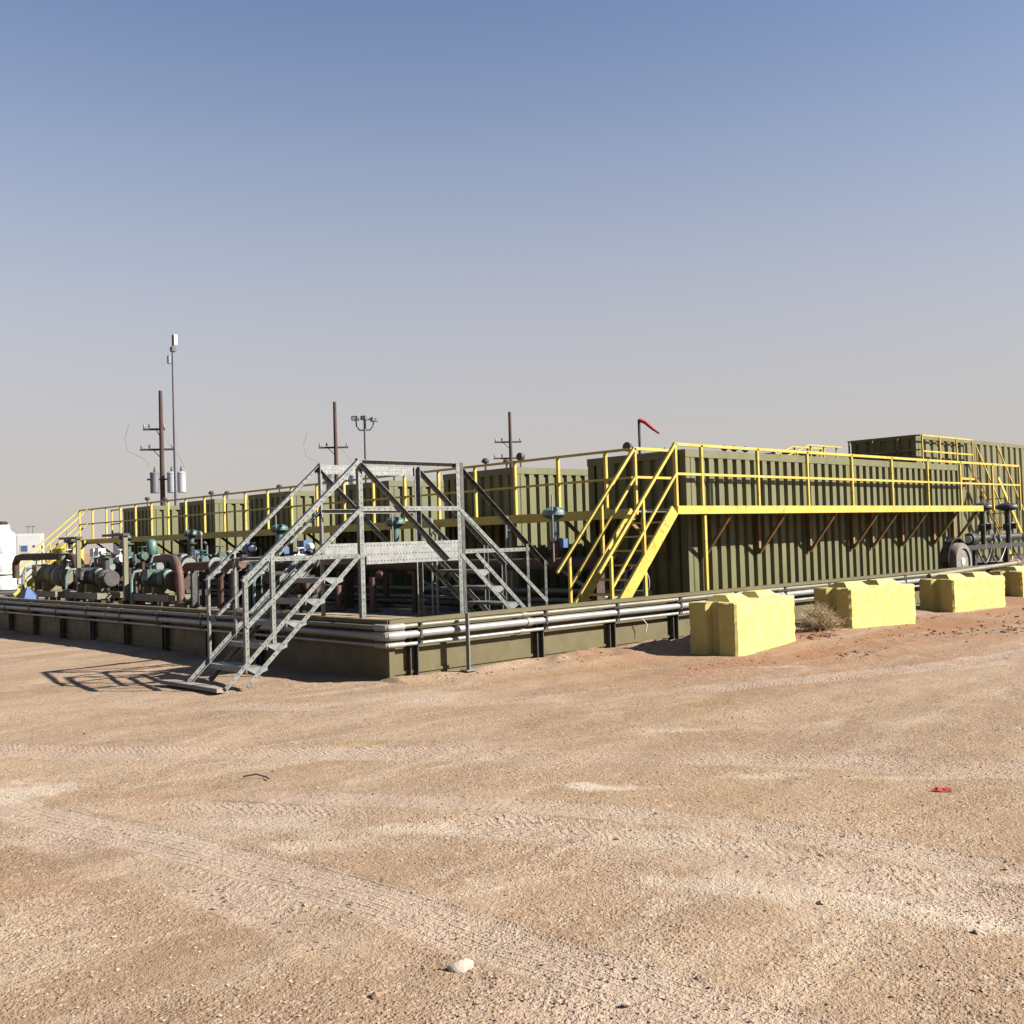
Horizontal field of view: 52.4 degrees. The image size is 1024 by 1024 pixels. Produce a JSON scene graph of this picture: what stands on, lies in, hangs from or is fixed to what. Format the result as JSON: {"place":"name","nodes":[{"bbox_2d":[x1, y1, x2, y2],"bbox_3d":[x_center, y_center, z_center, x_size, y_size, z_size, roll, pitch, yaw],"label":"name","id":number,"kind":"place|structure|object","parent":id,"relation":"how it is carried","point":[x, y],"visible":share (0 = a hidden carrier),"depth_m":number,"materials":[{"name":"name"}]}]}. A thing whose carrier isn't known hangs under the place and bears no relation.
{"place":"outdoors","nodes":[
{"label":"outdoors","id":0,"kind":"place"},
{"bbox_2d":[118,557,131,599],"bbox_3d":[-10.337,1.852,27.953,0.264,1.257,0.755,0,-2,-43],"label":"pipe spool","id":1,"kind":"object","parent":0,"point":[129,571],"visible":0.3,"depth_m":27.64,"materials":[{"name":"black paint"}]},
{"bbox_2d":[196,553,211,606],"bbox_3d":[-7.468,1.657,25.219,0.088,1.320,0.929,-1,-2,-37],"label":"conduit pipe","id":2,"kind":"object","parent":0,"point":[197,554],"visible":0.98,"depth_m":25.57,"materials":[{"name":"metal"}]},
{"bbox_2d":[205,570,218,607],"bbox_3d":[-7.165,1.733,25.170,0.264,1.146,0.755,0,-2,-43],"label":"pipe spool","id":3,"kind":"object","parent":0,"point":[206,571],"visible":0.1,"depth_m":24.83,"materials":[{"name":"metal"}]},
{"bbox_2d":[207,571,224,609],"bbox_3d":[-6.805,1.729,24.070,0.264,1.072,0.755,0,-2,-43],"label":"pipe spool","id":4,"kind":"object","parent":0,"point":[216,576],"visible":0.29,"depth_m":24.02,"materials":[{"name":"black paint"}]},
{"bbox_2d":[219,557,223,608],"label":"handwheel valve","id":5,"kind":"object","parent":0,"point":[221,592],"visible":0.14,"depth_m":23.09,"materials":[{"name":"metal"}]},
{"bbox_2d":[133,581,651,595],"bbox_3d":[-6.243,1.938,27.423,0.099,0.099,25.400,0,-2,-43],"label":"pipe","id":6,"kind":"object","parent":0,"point":[542,591],"visible":0.31,"depth_m":21.12,"materials":[{"name":"metal"}]},
{"bbox_2d":[0,554,1023,1023],"bbox_3d":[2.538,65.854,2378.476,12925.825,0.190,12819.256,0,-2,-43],"label":"ground","id":7,"kind":"structure","parent":0,"point":[914,706],"depth_m":5.71,"materials":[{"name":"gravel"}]},
{"bbox_2d":[113,532,123,553],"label":"utility trailer","id":8,"kind":"object","parent":7,"relation":"on","point":[115,547],"depth_m":73.19,"materials":[{"name":"white metal"}]},
{"bbox_2d":[125,391,185,505],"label":"utility pole","id":9,"kind":"object","parent":7,"relation":"on","point":[154,479],"visible":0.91,"depth_m":63.74,"materials":[{"name":"brown wood"}]},
{"bbox_2d":[160,679,227,692],"bbox_3d":[-3.704,2.014,12.084,0.140,0.045,1.350,0,-2,-45],"label":"wooden plank","id":10,"kind":"object","parent":7,"relation":"on","point":[197,686],"visible":1,"depth_m":11.98,"materials":[{"name":"wood"}]},
{"bbox_2d":[0,597,388,678],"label":"containment wall","id":11,"kind":"structure","parent":7,"relation":"on","point":[337,645],"depth_m":15.90,"materials":[{"name":"green paint"}]},
{"bbox_2d":[0,595,413,619],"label":"containment floor","id":12,"kind":"structure","parent":7,"relation":"on","point":[386,617],"depth_m":21.82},
{"bbox_2d":[18,586,38,598],"bbox_3d":[-12.694,2.240,27.411,0.707,0.600,1.117,-1,-2,-35],"label":"blue tarp","id":13,"kind":"object","parent":12,"relation":"on","point":[27,592],"visible":0.44,"depth_m":27.13,"materials":[{"name":"plastic"}]},
{"bbox_2d":[8,509,87,596],"bbox_3d":[-15.907,1.421,35.753,2.429,3.008,0.850,0,-2,-43],"label":"yellow stair","id":14,"kind":"object","parent":12,"relation":"on","point":[29,583],"visible":0.39,"depth_m":35.78,"materials":[{"name":"metal"}]},
{"bbox_2d":[21,551,75,599],"bbox_3d":[-13.070,1.859,29.220,1.079,1.482,2.420,0,-2,-43],"label":"pump unit","id":15,"kind":"object","parent":12,"relation":"on","point":[49,579],"visible":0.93,"depth_m":28.94,"materials":[{"name":"grey paint"}]},
{"bbox_2d":[12,552,75,590],"bbox_3d":[-13.568,1.720,30.221,0.309,1.063,5.557,0,-2,-43],"label":"curved pipe","id":16,"kind":"object","parent":15,"relation":"attached to","point":[71,557],"visible":0.79,"depth_m":30.48,"materials":[{"name":"metal"}]},
{"bbox_2d":[59,536,85,601],"bbox_3d":[-11.982,1.611,28.299,0.260,1.860,1.330,0,-2,-43],"label":"support stand","id":17,"kind":"object","parent":12,"relation":"on","point":[78,550],"visible":0.52,"depth_m":27.88,"materials":[{"name":"green paint"}]},
{"bbox_2d":[65,556,122,602],"bbox_3d":[-10.902,1.810,26.925,1.034,1.320,2.080,0,-2,-43],"label":"pump unit","id":18,"kind":"object","parent":12,"relation":"on","point":[95,583],"visible":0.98,"depth_m":26.71,"materials":[{"name":"black paint"}]},
{"bbox_2d":[101,553,112,602],"bbox_3d":[-10.908,1.798,28.078,0.227,1.406,0.320,0,-2,-43],"label":"handwheel valve","id":19,"kind":"object","parent":12,"relation":"on","point":[108,589],"visible":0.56,"depth_m":28.02,"materials":[{"name":"metal"}]},
{"bbox_2d":[109,558,115,602],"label":"handwheel valve","id":20,"kind":"object","parent":12,"relation":"on","point":[112,567],"visible":0.34,"depth_m":29.03,"materials":[{"name":"metal"}]},
{"bbox_2d":[89,543,137,602],"bbox_3d":[-11.437,1.730,29.832,1.054,1.670,2.220,0,-2,-43],"label":"pump unit","id":21,"kind":"object","parent":12,"relation":"on","point":[116,588],"visible":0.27,"depth_m":29.62,"materials":[{"name":"black paint"}]},
{"bbox_2d":[102,533,130,604],"bbox_3d":[-9.710,1.466,25.567,0.260,1.860,1.330,0,-2,-43],"label":"support stand","id":22,"kind":"object","parent":12,"relation":"on","point":[125,600],"visible":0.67,"depth_m":25.14,"materials":[{"name":"green paint"}]},
{"bbox_2d":[114,549,122,590],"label":"handwheel valve","id":23,"kind":"object","parent":12,"relation":"on","point":[117,558],"visible":0.7,"depth_m":27.32,"materials":[{"name":"metal"}]},
{"bbox_2d":[129,554,141,604],"bbox_3d":[-9.739,1.770,27.079,0.264,1.336,0.755,0,-2,-43],"label":"valve","id":24,"kind":"object","parent":12,"relation":"on","point":[135,562],"visible":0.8,"depth_m":27.02,"materials":[{"name":"metal"}]},
{"bbox_2d":[136,546,148,604],"bbox_3d":[-9.501,1.654,26.798,0.227,1.537,0.320,0,-2,-43],"label":"handwheel valve","id":25,"kind":"object","parent":12,"relation":"on","point":[142,555],"visible":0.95,"depth_m":26.75,"materials":[{"name":"metal"}]},
{"bbox_2d":[151,557,163,605],"bbox_3d":[-8.872,1.755,26.079,0.227,1.258,0.320,0,-2,-43],"label":"handwheel valve","id":26,"kind":"object","parent":12,"relation":"on","point":[157,565],"visible":0.44,"depth_m":26.02,"materials":[{"name":"metal"}]},
{"bbox_2d":[130,557,190,607],"bbox_3d":[-8.303,1.692,24.433,1.029,1.258,2.045,0,-2,-43],"label":"pump unit","id":27,"kind":"object","parent":12,"relation":"on","point":[159,586],"visible":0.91,"depth_m":24.38,"materials":[{"name":"green paint"}]},
{"bbox_2d":[153,554,189,607],"bbox_3d":[-7.612,1.598,23.145,0.392,1.334,2.269,-1,-2,-32],"label":"elbow pipe","id":28,"kind":"object","parent":12,"relation":"on","point":[181,602],"visible":0.91,"depth_m":22.34,"materials":[{"name":"red metal"}]},
{"bbox_2d":[149,542,210,605],"bbox_3d":[-8.715,1.598,26.928,1.029,1.608,2.045,0,-2,-43],"label":"pump unit","id":29,"kind":"object","parent":12,"relation":"on","point":[190,548],"visible":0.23,"depth_m":26.54,"materials":[{"name":"green paint"}]},
{"bbox_2d":[196,550,208,605],"bbox_3d":[-7.683,1.646,25.893,0.227,1.391,0.320,0,-2,-43],"label":"handwheel valve","id":30,"kind":"object","parent":12,"relation":"on","point":[202,558],"visible":0.73,"depth_m":25.84,"materials":[{"name":"metal"}]},
{"bbox_2d":[181,557,246,610],"bbox_3d":[-6.616,1.613,22.922,0.360,1.230,2.708,0,-2,-43],"label":"branch pipe","id":31,"kind":"object","parent":12,"relation":"on","point":[191,566],"visible":0.7,"depth_m":23.02,"materials":[{"name":"red metal"}]},
{"bbox_2d":[213,546,226,583],"bbox_3d":[-6.765,1.526,24.156,0.227,1.480,0.320,0,-2,-43],"label":"handwheel valve","id":32,"kind":"object","parent":12,"relation":"on","point":[219,554],"visible":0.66,"depth_m":24.10,"materials":[{"name":"metal"}]},
{"bbox_2d":[226,573,240,610],"bbox_3d":[-6.400,1.821,23.836,0.338,0.850,0.338,0,-2,-43],"label":"standpipe","id":33,"kind":"object","parent":12,"relation":"on","point":[230,591],"visible":0.3,"depth_m":23.78,"materials":[{"name":"red metal"}]},
{"bbox_2d":[236,555,252,610],"bbox_3d":[-5.992,1.590,23.399,0.264,1.262,0.755,0,-2,-43],"label":"pipe spool","id":34,"kind":"object","parent":12,"relation":"on","point":[248,567],"visible":0.44,"depth_m":23.09,"materials":[{"name":"black paint"}]},
{"bbox_2d":[0,585,556,616],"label":"liner sheet","id":35,"kind":"object","parent":12,"relation":"on","point":[400,610],"visible":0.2,"depth_m":22.49,"materials":[{"name":"plastic"}]},
{"bbox_2d":[0,521,16,589],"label":"poly tank","id":36,"kind":"object","parent":35,"relation":"on","point":[8,552],"visible":0.86,"depth_m":41.54,"materials":[{"name":"white plastic"}]},
{"bbox_2d":[16,533,43,585],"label":"equipment cabinet","id":37,"kind":"object","parent":35,"relation":"on","point":[27,543],"visible":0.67,"depth_m":45.62,"materials":[{"name":"white metal"}]},
{"bbox_2d":[52,544,83,589],"bbox_3d":[-16.269,2.067,38.183,1.096,1.750,1.096,0,-2,-43],"label":"yellow drum","id":38,"kind":"object","parent":35,"relation":"on","point":[56,548],"visible":0.15,"depth_m":37.92,"materials":[{"name":"paint"}]},
{"bbox_2d":[90,549,96,566],"bbox_3d":[-12.783,1.897,32.043,0.290,1.540,0.620,0,-2,-43],"label":"junction box","id":39,"kind":"object","parent":35,"relation":"on","point":[92,552],"visible":0.2,"depth_m":32.15,"materials":[{"name":"white plastic"}]},
{"bbox_2d":[95,548,105,558],"bbox_3d":[-12.316,1.861,31.249,0.290,1.540,0.620,0,-2,-43],"label":"junction box","id":40,"kind":"object","parent":35,"relation":"on","point":[99,551],"visible":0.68,"depth_m":31.28,"materials":[{"name":"white plastic"}]},
{"bbox_2d":[146,539,156,601],"bbox_3d":[-10.021,1.628,28.982,0.300,1.740,0.300,0,-2,-43],"label":"vertical motor","id":41,"kind":"object","parent":35,"relation":"on","point":[151,547],"visible":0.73,"depth_m":28.89,"materials":[{"name":"teal paint"}]},
{"bbox_2d":[123,497,180,586],"bbox_3d":[-8.800,1.097,39.997,11.510,3.320,2.420,0,-2,-43],"label":"storage tank","id":42,"kind":"object","parent":35,"relation":"on","point":[159,528],"visible":0.19,"depth_m":35.77,"materials":[{"name":"metal"}]},
{"bbox_2d":[167,334,177,505],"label":"antenna mast","id":43,"kind":"object","parent":35,"relation":"on","point":[170,359],"visible":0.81,"depth_m":44.85,"materials":[{"name":"metal"}]},
{"bbox_2d":[196,531,207,575],"bbox_3d":[-8.009,1.439,27.081,0.178,1.890,0.333,-3,-2,30],"label":"gauge riser","id":44,"kind":"object","parent":35,"relation":"on","point":[198,534],"visible":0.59,"depth_m":27.00,"materials":[{"name":"metal"}]},
{"bbox_2d":[179,491,249,592],"bbox_3d":[-5.735,0.937,36.707,11.510,3.270,2.420,0,-2,-43],"label":"storage tank","id":45,"kind":"object","parent":35,"relation":"on","point":[234,521],"visible":0.23,"depth_m":32.44,"materials":[{"name":"metal"}]},
{"bbox_2d":[242,543,256,563],"bbox_3d":[-6.371,1.518,25.453,0.290,1.540,0.620,0,-2,-43],"label":"actuator box","id":46,"kind":"object","parent":35,"relation":"on","point":[248,548],"visible":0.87,"depth_m":25.47,"materials":[{"name":"blue metal"}]},
{"bbox_2d":[248,484,336,591],"bbox_3d":[-2.670,0.778,33.416,11.510,3.220,2.420,0,-2,-43],"label":"storage tank","id":47,"kind":"object","parent":35,"relation":"on","point":[257,517],"visible":0.13,"depth_m":29.37,"materials":[{"name":"metal"}]},
{"bbox_2d":[297,540,314,608],"bbox_3d":[-4.542,1.400,23.197,0.290,1.540,0.620,0,-2,-43],"label":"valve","id":48,"kind":"object","parent":35,"relation":"on","point":[307,545],"visible":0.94,"depth_m":23.24,"materials":[{"name":"blue plastic"}]},
{"bbox_2d":[331,585,346,610],"bbox_3d":[-3.720,1.846,22.310,0.338,0.550,0.338,0,-2,-43],"label":"standpipe","id":49,"kind":"object","parent":35,"relation":"on","point":[338,600],"visible":0.94,"depth_m":22.25,"materials":[{"name":"red metal"}]},
{"bbox_2d":[133,592,554,607],"bbox_3d":[-6.527,2.200,27.143,0.119,0.119,25.400,0,-2,-43],"label":"pipe","id":50,"kind":"object","parent":35,"relation":"on","point":[409,601],"depth_m":22.50,"materials":[{"name":"metal"}]},
{"bbox_2d":[62,554,632,611],"bbox_3d":[-6.843,1.779,26.599,0.340,1.110,25.800,0,-2,-43],"label":"manifold header","id":51,"kind":"object","parent":35,"relation":"on","point":[348,580],"visible":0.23,"depth_m":20.39,"materials":[{"name":"metal"}]},
{"bbox_2d":[64,531,75,564],"bbox_3d":[-14.972,1.239,35.319,0.415,1.170,0.437,0,-2,-43],"label":"valve actuator","id":52,"kind":"object","parent":51,"relation":"on","point":[70,542],"visible":0.41,"depth_m":35.24,"materials":[{"name":"metal"}]},
{"bbox_2d":[183,522,199,555],"bbox_3d":[-8.843,0.869,28.739,0.415,1.170,0.437,0,-2,-43],"label":"valve actuator","id":53,"kind":"object","parent":51,"relation":"on","point":[190,534],"visible":0.56,"depth_m":28.60,"materials":[{"name":"teal paint"}]},
{"bbox_2d":[270,516,288,563],"bbox_3d":[-5.642,0.676,25.303,0.415,1.170,0.437,0,-2,-43],"label":"valve actuator","id":54,"kind":"object","parent":51,"relation":"on","point":[279,530],"visible":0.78,"depth_m":25.18,"materials":[{"name":"teal paint"}]},
{"bbox_2d":[385,513,404,541],"bbox_3d":[-2.441,0.483,21.867,0.415,1.170,0.437,0,-2,-43],"label":"valve actuator","id":55,"kind":"object","parent":51,"relation":"on","point":[394,523],"visible":0.65,"depth_m":21.76,"materials":[{"name":"teal paint"}]},
{"bbox_2d":[423,573,476,585],"bbox_3d":[-1.491,1.329,22.245,1.947,0.520,0.562,0,-2,-43],"label":"hose","id":56,"kind":"object","parent":51,"relation":"attached to","point":[467,577],"visible":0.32,"depth_m":22.58,"materials":[{"name":"rubber"}]},
{"bbox_2d":[542,495,568,561],"bbox_3d":[0.760,0.290,18.431,0.415,1.170,0.437,0,-2,-43],"label":"valve actuator","id":57,"kind":"object","parent":51,"relation":"attached to","point":[554,515],"visible":0.99,"depth_m":18.31,"materials":[{"name":"teal paint"}]},
{"bbox_2d":[572,570,630,586],"bbox_3d":[1.574,1.144,18.955,1.947,0.520,0.562,0,-2,-43],"label":"hose","id":58,"kind":"object","parent":51,"relation":"attached to","point":[608,583],"visible":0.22,"depth_m":19.30,"materials":[{"name":"rubber"}]},
{"bbox_2d":[351,415,378,482],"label":"light pole","id":59,"kind":"object","parent":35,"relation":"on","point":[364,418],"visible":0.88,"depth_m":49.90,"materials":[{"name":"metal"}]},
{"bbox_2d":[366,571,383,611],"bbox_3d":[-2.862,1.653,21.698,0.421,0.850,0.338,0,-2,-43],"label":"standpipe","id":60,"kind":"object","parent":35,"relation":"on","point":[373,595],"visible":0.97,"depth_m":21.62,"materials":[{"name":"red metal"}]},
{"bbox_2d":[379,571,393,606],"bbox_3d":[-2.791,1.630,23.338,0.421,0.980,0.338,0,-2,-43],"label":"standpipe","id":61,"kind":"object","parent":35,"relation":"on","point":[386,585],"visible":0.5,"depth_m":23.25,"materials":[{"name":"red metal"}]},
{"bbox_2d":[334,475,446,598],"bbox_3d":[0.394,0.543,30.128,11.510,3.320,2.420,0,-2,-43],"label":"storage tank","id":62,"kind":"object","parent":35,"relation":"on","point":[398,578],"visible":0.09,"depth_m":26.00,"materials":[{"name":"metal"}]},
{"bbox_2d":[200,588,591,603],"bbox_3d":[-6.237,2.118,27.418,0.099,0.099,25.400,0,-2,-43],"label":"pipe","id":63,"kind":"object","parent":35,"relation":"on","point":[522,599],"depth_m":22.08,"materials":[{"name":"metal"}]},
{"bbox_2d":[407,571,468,595],"bbox_3d":[-1.484,1.429,22.239,1.952,0.710,0.563,0,-2,-43],"label":"hose","id":64,"kind":"object","parent":63,"relation":"on","point":[440,590],"visible":0.39,"depth_m":21.89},
{"bbox_2d":[561,570,623,599],"bbox_3d":[1.581,1.244,18.949,1.952,0.710,0.563,0,-2,-43],"label":"hose","id":65,"kind":"object","parent":63,"relation":"on","point":[565,572],"visible":0.39,"depth_m":18.66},
{"bbox_2d":[424,518,439,613],"bbox_3d":[-1.529,1.056,20.418,0.178,1.890,0.333,-3,-2,30],"label":"gauge riser","id":66,"kind":"object","parent":35,"relation":"on","point":[437,579],"visible":0.52,"depth_m":20.46,"materials":[{"name":"metal"}]},
{"bbox_2d":[499,515,513,608],"bbox_3d":[-0.058,0.999,20.013,0.178,1.890,0.333,-3,-2,30],"label":"gauge riser","id":67,"kind":"object","parent":35,"relation":"on","point":[509,554],"visible":0.48,"depth_m":19.95,"materials":[{"name":"metal"}]},
{"bbox_2d":[443,458,591,602],"bbox_3d":[3.459,0.383,26.837,11.510,3.270,2.420,0,-2,-43],"label":"storage tank","id":68,"kind":"object","parent":35,"relation":"on","point":[537,500],"visible":0.27,"depth_m":22.77,"materials":[{"name":"metal"}]},
{"bbox_2d":[516,452,524,466],"bbox_3d":[0.224,-1.122,24.449,0.180,0.550,0.191,0,-2,-43],"label":"roof vent","id":69,"kind":"object","parent":68,"relation":"on","point":[520,456],"visible":0.78,"depth_m":24.40,"materials":[{"name":"metal"}]},
{"bbox_2d":[622,442,632,452],"bbox_3d":[2.980,-1.282,26.529,0.205,1.010,0.248,0,-2,-43],"label":"roof vent","id":70,"kind":"object","parent":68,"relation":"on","point":[627,445],"visible":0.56,"depth_m":26.48,"materials":[{"name":"metal"}]},
{"bbox_2d":[638,418,659,453],"bbox_3d":[3.500,-1.667,26.942,0.686,1.569,0.110,-2,-2,2],"label":"windsock","id":71,"kind":"object","parent":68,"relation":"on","point":[645,422],"visible":0.69,"depth_m":26.93,"materials":[{"name":"red fabric"}]},
{"bbox_2d":[556,443,677,602],"bbox_3d":[1.745,0.361,17.103,2.025,2.999,0.950,0,-2,-43],"label":"yellow stair","id":72,"kind":"object","parent":35,"relation":"on","point":[642,565],"visible":0.85,"depth_m":17.09,"materials":[{"name":"metal"}]},
{"bbox_2d":[587,445,971,599],"bbox_3d":[6.637,0.206,23.426,11.510,3.240,2.750,0,-2,-43],"label":"storage tank","id":73,"kind":"object","parent":35,"relation":"on","point":[735,560],"visible":0.6,"depth_m":20.86,"materials":[{"name":"metal"}]},
{"bbox_2d":[79,448,666,562],"bbox_3d":[-6.200,0.414,27.957,1.205,2.033,25.638,0,-2,-43],"label":"catwalk","id":74,"kind":"object","parent":73,"relation":"attached to","point":[515,518],"visible":0.62,"depth_m":23.59,"materials":[{"name":"metal"}]},
{"bbox_2d":[623,566,649,596],"bbox_3d":[2.231,1.272,18.893,0.203,0.629,0.639,0,-2,-43],"label":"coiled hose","id":75,"kind":"object","parent":74,"relation":"hanging from","point":[633,567],"visible":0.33,"depth_m":18.82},
{"bbox_2d":[632,442,1021,595],"bbox_3d":[7.780,0.294,22.725,14.525,2.955,0.955,0,-2,-43],"label":"catwalk","id":76,"kind":"object","parent":73,"relation":"attached to","point":[703,510],"visible":0.95,"depth_m":20.45,"materials":[{"name":"metal"}]},
{"bbox_2d":[965,528,1023,565],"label":"manifold skid","id":77,"kind":"object","parent":35,"relation":"on","point":[972,540],"visible":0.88,"depth_m":28.43,"materials":[{"name":"black paint"}]},
{"bbox_2d":[971,495,993,549],"bbox_3d":[12.622,0.281,27.924,0.593,1.460,0.593,0,-2,-43],"label":"valve actuator","id":78,"kind":"object","parent":77,"relation":"on","point":[983,526],"visible":0.71,"depth_m":27.80,"materials":[{"name":"black paint"}]},
{"bbox_2d":[995,495,1018,547],"bbox_3d":[13.829,0.274,29.049,0.593,1.460,0.593,0,-2,-43],"label":"valve actuator","id":79,"kind":"object","parent":77,"relation":"on","point":[1008,524],"visible":1,"depth_m":28.93,"materials":[{"name":"black paint"}]},
{"bbox_2d":[252,560,327,613],"bbox_3d":[-4.972,1.589,22.618,1.029,1.158,2.045,0,-2,-43],"label":"pump unit","id":80,"kind":"object","parent":12,"relation":"on","point":[300,590],"visible":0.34,"depth_m":22.42,"materials":[{"name":"black paint"}]},
{"bbox_2d":[292,547,303,611],"bbox_3d":[-4.558,1.453,22.317,0.227,1.388,0.320,0,-2,-43],"label":"handwheel valve","id":81,"kind":"object","parent":12,"relation":"on","point":[298,567],"visible":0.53,"depth_m":22.28,"materials":[{"name":"metal"}]},
{"bbox_2d":[303,402,355,489],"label":"utility pole","id":82,"kind":"object","parent":7,"relation":"on","point":[335,477],"visible":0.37,"depth_m":70.82,"materials":[{"name":"brown wood"}]},
{"bbox_2d":[187,458,547,690],"bbox_3d":[-1.654,0.673,13.717,5.167,2.660,1.019,0,-2,-43],"label":"crossover stair","id":83,"kind":"object","parent":7,"relation":"on","point":[419,551],"visible":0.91,"depth_m":13.27,"materials":[{"name":"metal"}]},
{"bbox_2d":[447,958,473,972],"bbox_3d":[-0.197,1.732,3.956,0.084,0.056,0.082,-3,-2,28],"label":"rock","id":84,"kind":"object","parent":7,"relation":"on","point":[463,965],"visible":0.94,"depth_m":3.94,"materials":[{"name":"stone"}]},
{"bbox_2d":[460,613,477,671],"bbox_3d":[-0.541,1.605,12.824,0.160,0.720,0.140,0,-2,-43],"label":"support post","id":85,"kind":"object","parent":7,"relation":"on","point":[468,662],"visible":1,"depth_m":12.80,"materials":[{"name":"metal"}]},
{"bbox_2d":[493,412,521,467],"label":"utility pole","id":86,"kind":"object","parent":7,"relation":"on","point":[510,457],"visible":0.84,"depth_m":79.87,"materials":[{"name":"brown wood"}]},
{"bbox_2d":[9,654,1008,1007],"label":"pebbles","id":87,"kind":"object","parent":7,"relation":"on","point":[625,1004],"visible":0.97,"depth_m":4.69,"materials":[{"name":"stone"}]},
{"bbox_2d":[372,561,1023,678],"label":"containment wall","id":88,"kind":"structure","parent":7,"relation":"on","point":[423,645],"depth_m":14.09,"materials":[{"name":"green paint"}]},
{"bbox_2d":[927,560,1020,578],"bbox_3d":[10.185,1.244,22.822,4.571,0.208,0.120,0,-2,-43],"label":"pipe","id":89,"kind":"object","parent":88,"relation":"on","point":[988,567],"visible":0.99,"depth_m":22.84,"materials":[{"name":"metal"}]},
{"bbox_2d":[389,608,1023,686],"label":"dirt clods","id":90,"kind":"object","parent":7,"relation":"on","point":[1011,628],"visible":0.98,"depth_m":15.54,"materials":[{"name":"soil"}]},
{"bbox_2d":[688,590,795,655],"bbox_3d":[3.297,1.560,14.823,0.762,0.831,1.815,-3,-2,40],"label":"barrier block","id":91,"kind":"object","parent":7,"relation":"on","point":[744,623],"depth_m":14.27,"materials":[{"name":"yellow concrete"}]},
{"bbox_2d":[763,452,848,458],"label":"storage tank","id":92,"kind":"object","parent":7,"relation":"on","point":[830,456],"depth_m":41.64,"materials":[{"name":"metal"}]},
{"bbox_2d":[778,444,841,457],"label":"roof railing","id":93,"kind":"object","parent":92,"relation":"attached to","point":[811,448],"visible":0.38,"depth_m":40.18,"materials":[{"name":"metal"}]},
{"bbox_2d":[795,600,849,632],"bbox_3d":[4.540,1.648,16.491,1.619,0.593,0.965,-2,-2,7],"label":"tumbleweed","id":94,"kind":"object","parent":7,"relation":"on","point":[823,620],"visible":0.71,"depth_m":16.37,"materials":[{"name":"plant"}]},
{"bbox_2d":[814,579,915,628],"bbox_3d":[5.956,1.572,17.559,1.813,0.833,0.762,-1,-2,-36],"label":"barrier block","id":95,"kind":"object","parent":7,"relation":"on","point":[875,603],"depth_m":17.16,"materials":[{"name":"yellow concrete"}]},
{"bbox_2d":[851,434,1023,562],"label":"storage tank","id":96,"kind":"object","parent":7,"relation":"on","point":[1012,454],"visible":0.38,"depth_m":39.61,"materials":[{"name":"metal"}]},
{"bbox_2d":[847,434,975,480],"bbox_3d":[14.806,-1.886,38.492,4.275,1.525,2.800,0,-2,-43],"label":"tank railing","id":97,"kind":"object","parent":96,"relation":"attached to","point":[923,451],"visible":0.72,"depth_m":37.30,"materials":[{"name":"metal"}]},
{"bbox_2d":[931,787,951,792],"bbox_3d":[2.620,1.694,6.351,0.117,0.029,0.043,-2,-2,21],"label":"red rag","id":98,"kind":"object","parent":7,"relation":"on","point":[940,789],"visible":1,"depth_m":6.35,"materials":[{"name":"fabric"}]},
{"bbox_2d":[919,571,1005,612],"bbox_3d":[8.907,1.619,20.571,1.815,0.830,0.763,-1,-2,-35],"label":"barrier block","id":99,"kind":"object","parent":7,"relation":"on","point":[962,592],"depth_m":20.16,"materials":[{"name":"yellow concrete"}]},
{"bbox_2d":[973,929,985,935],"bbox_3d":[1.859,1.672,4.137,0.043,0.026,0.041,-2,-2,9],"label":"rock","id":100,"kind":"object","parent":7,"relation":"on","point":[977,932],"visible":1,"depth_m":4.12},
{"bbox_2d":[975,445,1023,559],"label":"back stair","id":101,"kind":"object","parent":7,"relation":"on","point":[998,525],"visible":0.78,"depth_m":39.24,"materials":[{"name":"metal"}]},
{"bbox_2d":[989,566,1023,597],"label":"barrier block","id":102,"kind":"object","parent":7,"relation":"on","point":[1014,579],"depth_m":22.57,"materials":[{"name":"yellow concrete"}]},
{"bbox_2d":[0,0,1023,553],"label":"sky","id":103,"kind":"structure","parent":0,"point":[769,224],"materials":[{"name":"blue"}]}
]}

